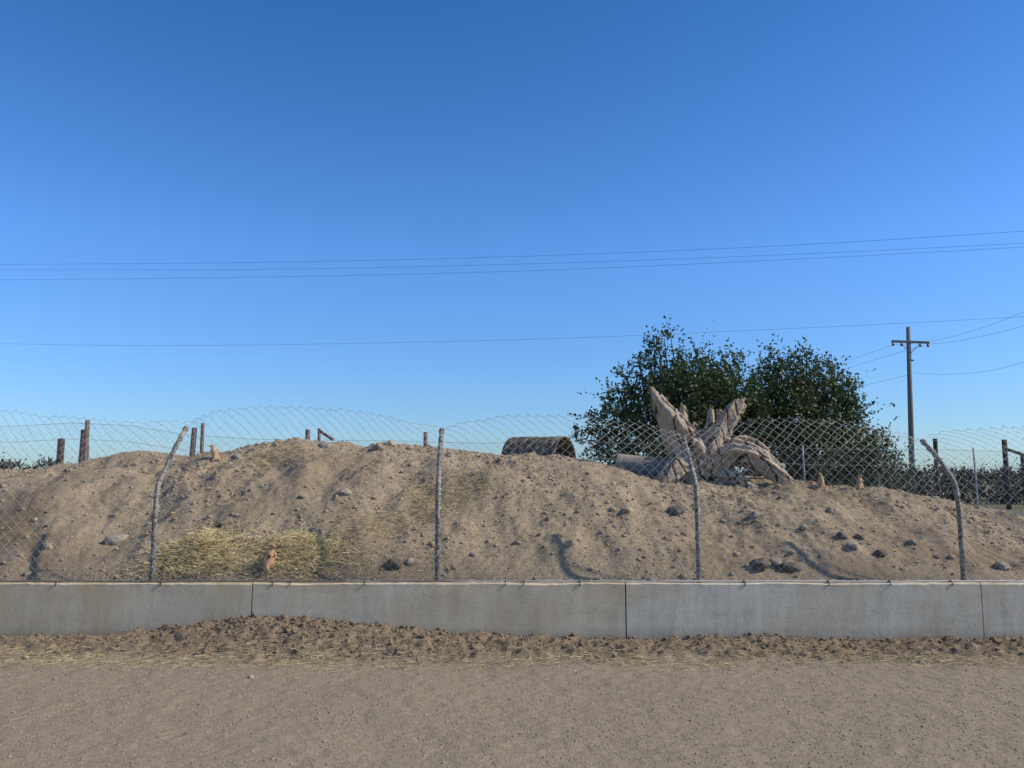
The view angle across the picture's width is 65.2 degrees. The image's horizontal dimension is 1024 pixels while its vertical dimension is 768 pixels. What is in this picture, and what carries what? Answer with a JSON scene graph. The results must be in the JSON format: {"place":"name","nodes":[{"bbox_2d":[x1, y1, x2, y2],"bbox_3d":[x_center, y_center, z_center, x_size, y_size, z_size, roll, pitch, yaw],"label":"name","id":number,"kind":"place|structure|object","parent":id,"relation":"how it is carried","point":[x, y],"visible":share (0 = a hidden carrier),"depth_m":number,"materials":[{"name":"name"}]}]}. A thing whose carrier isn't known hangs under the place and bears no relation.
{"place":"outdoors","nodes":[
{"label":"outdoors","id":0,"kind":"place"},
{"bbox_2d":[0,662,1021,767],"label":"road straw","id":1,"kind":"object","parent":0,"point":[539,716],"visible":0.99,"depth_m":5.46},
{"bbox_2d":[0,478,1023,767],"bbox_3d":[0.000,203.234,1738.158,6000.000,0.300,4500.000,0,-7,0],"label":"ground","id":2,"kind":"structure","parent":0,"point":[402,714],"depth_m":5.67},
{"bbox_2d":[0,452,78,469],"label":"treeline","id":3,"kind":"object","parent":2,"relation":"on","point":[9,463],"visible":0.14,"depth_m":127.59,"materials":[{"name":"green plant"}]},
{"bbox_2d":[78,429,84,461],"bbox_3d":[-9.462,2.360,17.444,0.146,2.735,0.102,0,-7,0],"label":"wooden post","id":4,"kind":"object","parent":2,"relation":"on","point":[82,446],"visible":0.3,"depth_m":17.52,"materials":[{"name":"wood"}]},
{"bbox_2d":[83,420,89,460],"bbox_3d":[-9.030,2.206,16.858,0.111,2.904,0.111,0,-7,0],"label":"wooden post","id":5,"kind":"object","parent":2,"relation":"on","point":[87,429],"visible":0.31,"depth_m":16.94,"materials":[{"name":"wood"}]},
{"bbox_2d":[189,427,196,455],"bbox_3d":[-6.811,2.289,16.848,0.236,2.743,0.123,0,-7,0],"label":"wooden post","id":6,"kind":"object","parent":2,"relation":"on","point":[193,433],"visible":0.23,"depth_m":16.93,"materials":[{"name":"wood"}]},
{"bbox_2d":[200,423,204,452],"bbox_3d":[-6.575,2.240,16.854,0.086,2.835,0.086,0,-7,0],"label":"wooden post","id":7,"kind":"object","parent":2,"relation":"on","point":[202,438],"visible":0.27,"depth_m":16.95,"materials":[{"name":"wood"}]},
{"bbox_2d":[423,432,427,445],"bbox_3d":[-1.835,2.335,16.843,0.099,2.645,0.099,0,-7,0],"label":"wooden post","id":8,"kind":"object","parent":2,"relation":"on","point":[425,437],"visible":0.22,"depth_m":16.95,"materials":[{"name":"wood"}]},
{"bbox_2d":[0,580,1023,640],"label":"concrete wall","id":9,"kind":"structure","parent":2,"relation":"on","point":[658,611],"depth_m":7.93,"materials":[{"name":"grey concrete"}]},
{"bbox_2d":[0,403,1023,585],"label":"chain link fence","id":10,"kind":"object","parent":9,"relation":"on","point":[698,527],"visible":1,"depth_m":8.12,"materials":[{"name":"metal"}]},
{"bbox_2d":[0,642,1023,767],"bbox_3d":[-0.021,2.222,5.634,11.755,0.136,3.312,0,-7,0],"label":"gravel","id":11,"kind":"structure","parent":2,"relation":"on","point":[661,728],"depth_m":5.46,"materials":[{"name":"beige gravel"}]},
{"bbox_2d":[0,631,1023,672],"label":"straw litter","id":12,"kind":"object","parent":2,"relation":"on","point":[559,655],"visible":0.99,"depth_m":7.01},
{"bbox_2d":[0,613,1023,663],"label":"berm clods","id":13,"kind":"object","parent":2,"relation":"on","point":[271,619],"visible":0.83,"depth_m":7.54,"materials":[{"name":"brown soil"}]},
{"bbox_2d":[0,423,1023,512],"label":"chain link fence","id":14,"kind":"object","parent":2,"relation":"on","point":[974,466],"visible":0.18,"depth_m":15.94,"materials":[{"name":"metal"}]},
{"bbox_2d":[568,315,785,472],"bbox_3d":[4.428,1.139,22.063,5.939,6.257,4.418,0,-7,0],"label":"leafy tree","id":15,"kind":"object","parent":2,"relation":"on","point":[699,391],"visible":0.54,"depth_m":21.47,"materials":[{"name":"green plant"}]},
{"bbox_2d":[738,334,932,489],"bbox_3d":[8.621,1.379,22.608,5.579,5.906,4.524,0,-7,0],"label":"leafy tree","id":16,"kind":"object","parent":2,"relation":"on","point":[805,395],"visible":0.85,"depth_m":21.71,"materials":[{"name":"green plant"}]},
{"bbox_2d":[735,457,1021,483],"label":"treeline","id":17,"kind":"object","parent":2,"relation":"on","point":[743,472],"visible":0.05,"depth_m":172.38,"materials":[{"name":"green plant"}]},
{"bbox_2d":[891,327,929,494],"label":"utility pole","id":18,"kind":"object","parent":2,"relation":"on","point":[907,341],"visible":0.93,"depth_m":44.83,"materials":[{"name":"brown wood"}]},
{"bbox_2d":[891,313,1019,345],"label":"power line","id":19,"kind":"object","parent":18,"relation":"hanging from","point":[956,335],"visible":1,"depth_m":41.19,"materials":[{"name":"black"}]},
{"bbox_2d":[826,463,1023,503],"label":"hedge","id":20,"kind":"object","parent":2,"relation":"on","point":[972,487],"visible":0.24,"depth_m":47.23,"materials":[{"name":"green plant"}]},
{"bbox_2d":[933,439,940,497],"bbox_3d":[12.675,3.046,23.808,0.139,2.837,0.139,0,-7,0],"label":"wooden post","id":21,"kind":"object","parent":2,"relation":"on","point":[937,474],"visible":0.52,"depth_m":23.81,"materials":[{"name":"brown wood"}]},
{"bbox_2d":[1001,439,1023,509],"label":"gate frame","id":22,"kind":"object","parent":2,"relation":"on","point":[1007,487],"visible":0.9,"depth_m":39.70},
{"bbox_2d":[0,437,1023,580],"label":"hill","id":23,"kind":"structure","parent":0,"point":[36,559],"depth_m":9.16,"materials":[{"name":"soil"}]},
{"bbox_2d":[42,543,52,549],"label":"rock","id":24,"kind":"object","parent":23,"relation":"on","point":[49,546],"visible":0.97,"depth_m":8.64,"materials":[{"name":"beige stone"}]},
{"bbox_2d":[56,438,64,464],"bbox_3d":[-9.787,2.439,17.234,0.164,2.528,0.164,0,-7,0],"label":"wooden post","id":25,"kind":"object","parent":23,"relation":"on","point":[61,443],"visible":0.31,"depth_m":17.29,"materials":[{"name":"brown wood"}]},
{"bbox_2d":[103,534,128,545],"bbox_3d":[-4.414,1.748,8.916,0.245,0.158,0.184,2,-7,-20],"label":"rock","id":26,"kind":"object","parent":23,"relation":"on","point":[112,541],"visible":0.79,"depth_m":8.86,"materials":[{"name":"beige stone"}]},
{"bbox_2d":[210,444,223,460],"bbox_3d":[-3.917,0.909,10.595,0.191,0.221,0.111,1,-7,-12],"label":"prairie dog","id":27,"kind":"object","parent":23,"relation":"on","point":[214,456],"visible":0.94,"depth_m":10.57},
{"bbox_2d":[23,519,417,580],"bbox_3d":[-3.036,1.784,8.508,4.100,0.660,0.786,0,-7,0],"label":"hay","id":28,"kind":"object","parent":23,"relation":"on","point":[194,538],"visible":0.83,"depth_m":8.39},
{"bbox_2d":[215,520,225,526],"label":"rock","id":29,"kind":"object","parent":23,"relation":"on","point":[219,524],"visible":0.77,"depth_m":8.82,"materials":[{"name":"grey stone"}]},
{"bbox_2d":[230,453,245,459],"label":"rock","id":30,"kind":"object","parent":23,"relation":"on","point":[235,456],"visible":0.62,"depth_m":10.61,"materials":[{"name":"beige stone"}]},
{"bbox_2d":[262,543,276,570],"bbox_3d":[-2.515,1.787,8.284,0.232,0.278,0.140,-9,-11,52],"label":"prairie dog","id":31,"kind":"object","parent":23,"relation":"on","point":[268,560],"visible":0.92,"depth_m":8.22},
{"bbox_2d":[305,429,309,439],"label":"wooden post","id":32,"kind":"object","parent":23,"relation":"on","point":[307,433],"visible":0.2,"depth_m":17.45,"materials":[{"name":"brown wood"}]},
{"bbox_2d":[313,529,323,537],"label":"rock","id":33,"kind":"object","parent":23,"relation":"on","point":[318,531],"visible":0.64,"depth_m":8.68,"materials":[{"name":"grey stone"}]},
{"bbox_2d":[317,428,320,441],"bbox_3d":[-4.215,2.337,17.346,0.076,2.756,0.076,0,-7,0],"label":"wooden post","id":34,"kind":"object","parent":23,"relation":"on","point":[319,437],"visible":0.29,"depth_m":17.47,"materials":[{"name":"brown wood"}]},
{"bbox_2d":[319,430,333,440],"bbox_3d":[-3.982,1.106,17.187,0.070,0.265,0.562,6,-9,-42],"label":"wooden brace","id":35,"kind":"object","parent":34,"relation":"attached to","point":[326,435],"visible":0.92,"depth_m":17.15,"materials":[{"name":"brown wood"}]},
{"bbox_2d":[317,441,330,447],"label":"rock","id":36,"kind":"object","parent":23,"relation":"on","point":[324,443],"visible":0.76,"depth_m":11.12,"materials":[{"name":"grey stone"}]},
{"bbox_2d":[339,488,351,494],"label":"rock","id":37,"kind":"object","parent":23,"relation":"on","point":[343,491],"visible":0.98,"depth_m":9.36,"materials":[{"name":"beige stone"}]},
{"bbox_2d":[371,443,384,450],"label":"rock","id":38,"kind":"object","parent":23,"relation":"on","point":[377,446],"visible":0.88,"depth_m":10.85,"materials":[{"name":"beige stone"}]},
{"bbox_2d":[387,440,395,446],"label":"rock","id":39,"kind":"object","parent":23,"relation":"on","point":[391,442],"visible":0.83,"depth_m":11.19,"materials":[{"name":"beige stone"}]},
{"bbox_2d":[385,558,403,569],"bbox_3d":[-1.228,1.891,8.363,0.196,0.147,0.174,-1,-7,12],"label":"rock","id":40,"kind":"object","parent":23,"relation":"on","point":[392,563],"visible":0.98,"depth_m":8.30,"materials":[{"name":"grey stone"}]},
{"bbox_2d":[403,557,413,564],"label":"rock","id":41,"kind":"object","parent":23,"relation":"on","point":[410,560],"visible":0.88,"depth_m":8.39,"materials":[{"name":"beige stone"}]},
{"bbox_2d":[405,445,412,450],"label":"rock","id":42,"kind":"object","parent":23,"relation":"on","point":[409,447],"visible":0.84,"depth_m":11.21,"materials":[{"name":"beige stone"}]},
{"bbox_2d":[2,440,1020,579],"bbox_3d":[0.309,1.451,10.075,15.762,1.588,3.784,0,-7,0],"label":"straw","id":43,"kind":"object","parent":23,"relation":"on","point":[289,452],"visible":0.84,"depth_m":9.54,"materials":[{"name":"beige plant"}]},
{"bbox_2d":[0,437,1023,580],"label":"pebbles","id":44,"kind":"object","parent":23,"relation":"on","point":[488,541],"visible":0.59,"depth_m":9.51,"materials":[{"name":"grey stone"}]},
{"bbox_2d":[0,437,1023,580],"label":"soil clods","id":45,"kind":"object","parent":23,"relation":"on","point":[2,486],"visible":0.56,"depth_m":9.77,"materials":[{"name":"brown soil"}]},
{"bbox_2d":[501,436,575,457],"bbox_3d":[0.400,1.156,11.848,0.877,0.765,0.768,-4,-8,30],"label":"culvert pipe","id":46,"kind":"object","parent":23,"relation":"on","point":[545,451],"visible":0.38,"depth_m":11.71,"materials":[{"name":"concrete"}]},
{"bbox_2d":[563,540,574,546],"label":"rock","id":47,"kind":"object","parent":23,"relation":"on","point":[569,543],"visible":0.97,"depth_m":8.59,"materials":[{"name":"grey stone"}]},
{"bbox_2d":[622,507,632,513],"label":"rock","id":48,"kind":"object","parent":23,"relation":"on","point":[626,510],"visible":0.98,"depth_m":9.27,"materials":[{"name":"beige stone"}]},
{"bbox_2d":[615,453,666,475],"bbox_3d":[1.966,1.252,11.809,0.864,0.461,0.362,-2,-7,18],"label":"pipe","id":49,"kind":"object","parent":23,"relation":"on","point":[639,467],"visible":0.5,"depth_m":11.68,"materials":[{"name":"grey metal"}]},
{"bbox_2d":[666,505,685,515],"bbox_3d":[1.954,1.527,9.562,0.234,0.158,0.176,-3,-7,24],"label":"rock","id":50,"kind":"object","parent":23,"relation":"on","point":[677,510],"visible":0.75,"depth_m":9.52,"materials":[{"name":"grey stone"}]},
{"bbox_2d":[648,385,796,488],"bbox_3d":[2.957,0.812,11.460,2.033,1.579,0.881,0,-7,0],"label":"tree stump","id":51,"kind":"object","parent":23,"relation":"on","point":[669,417],"visible":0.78,"depth_m":11.21,"materials":[{"name":"grey wood"}]},
{"bbox_2d":[748,511,759,517],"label":"rock","id":52,"kind":"object","parent":23,"relation":"on","point":[754,514],"visible":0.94,"depth_m":9.35,"materials":[{"name":"grey stone"}]},
{"bbox_2d":[752,557,771,571],"bbox_3d":[2.631,1.903,8.443,0.203,0.153,0.299,-1,-7,6],"label":"rock","id":53,"kind":"object","parent":23,"relation":"on","point":[759,564],"visible":0.83,"depth_m":8.36,"materials":[{"name":"grey stone"}]},
{"bbox_2d":[769,557,781,566],"bbox_3d":[2.788,1.896,8.497,0.157,0.112,0.163,-2,-7,17],"label":"rock","id":54,"kind":"object","parent":23,"relation":"on","point":[775,562],"visible":0.79,"depth_m":8.45,"materials":[{"name":"grey stone"}]},
{"bbox_2d":[780,562,801,572],"bbox_3d":[2.919,1.927,8.373,0.230,0.126,0.155,-3,-7,23],"label":"rock","id":55,"kind":"object","parent":23,"relation":"on","point":[787,566],"visible":0.94,"depth_m":8.32,"materials":[{"name":"grey stone"}]},
{"bbox_2d":[799,524,807,529],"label":"rock","id":56,"kind":"object","parent":23,"relation":"on","point":[801,527],"visible":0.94,"depth_m":9.06,"materials":[{"name":"grey stone"}]},
{"bbox_2d":[816,473,826,486],"bbox_3d":[4.218,1.300,10.868,0.154,0.197,0.096,2,-7,-20],"label":"prairie dog","id":57,"kind":"object","parent":23,"relation":"on","point":[820,478],"visible":0.99,"depth_m":10.84},
{"bbox_2d":[826,507,837,513],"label":"rock","id":58,"kind":"object","parent":23,"relation":"on","point":[831,510],"visible":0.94,"depth_m":9.73,"materials":[{"name":"grey stone"}]},
{"bbox_2d":[834,531,847,539],"bbox_3d":[3.633,1.676,8.827,0.148,0.096,0.112,1,-7,-8],"label":"rock","id":59,"kind":"object","parent":23,"relation":"on","point":[839,534],"visible":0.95,"depth_m":8.79,"materials":[{"name":"grey stone"}]},
{"bbox_2d":[846,542,857,549],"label":"rock","id":60,"kind":"object","parent":23,"relation":"on","point":[850,545],"visible":0.92,"depth_m":8.60,"materials":[{"name":"grey stone"}]},
{"bbox_2d":[854,533,863,539],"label":"rock","id":61,"kind":"object","parent":23,"relation":"on","point":[860,536],"visible":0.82,"depth_m":9.01,"materials":[{"name":"grey stone"}]},
{"bbox_2d":[855,474,864,489],"bbox_3d":[4.780,1.356,11.054,0.105,0.215,0.169,4,-8,-30],"label":"prairie dog","id":62,"kind":"object","parent":23,"relation":"on","point":[860,486],"visible":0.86,"depth_m":11.00},
{"bbox_2d":[873,471,883,485],"bbox_3d":[5.146,1.342,11.220,0.156,0.253,0.027,0,-7,0],"label":"branch","id":63,"kind":"object","parent":23,"relation":"on","point":[878,477],"visible":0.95,"depth_m":11.22,"materials":[{"name":"grey wood"}]},
{"bbox_2d":[874,549,887,556],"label":"rock","id":64,"kind":"object","parent":23,"relation":"on","point":[878,552],"visible":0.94,"depth_m":8.58,"materials":[{"name":"grey stone"}]},
{"bbox_2d":[907,539,916,544],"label":"rock","id":65,"kind":"object","parent":23,"relation":"on","point":[910,541],"visible":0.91,"depth_m":8.96,"materials":[{"name":"grey stone"}]},
{"bbox_2d":[994,561,1010,570],"bbox_3d":[5.237,1.950,8.547,0.155,0.117,0.159,-1,-7,10],"label":"rock","id":66,"kind":"object","parent":23,"relation":"on","point":[1003,565],"visible":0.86,"depth_m":8.51,"materials":[{"name":"grey stone"}]},
{"bbox_2d":[0,0,1023,476],"label":"sky","id":67,"kind":"structure","parent":0,"point":[200,139],"materials":[{"name":"blue"}]},
{"bbox_2d":[14,247,1017,279],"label":"power line","id":68,"kind":"object","parent":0,"point":[534,270],"visible":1,"depth_m":48.59,"materials":[{"name":"black"}]},
{"bbox_2d":[42,317,1012,345],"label":"power line","id":69,"kind":"object","parent":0,"point":[526,339],"visible":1,"depth_m":50.47,"materials":[{"name":"black"}]},
{"bbox_2d":[136,231,1018,263],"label":"power line","id":70,"kind":"object","parent":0,"point":[579,254],"visible":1,"depth_m":47.45,"materials":[{"name":"black"}]},
{"bbox_2d":[235,243,1020,269],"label":"power line","id":71,"kind":"object","parent":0,"point":[630,260],"visible":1,"depth_m":46.72,"materials":[{"name":"black"}]}
]}

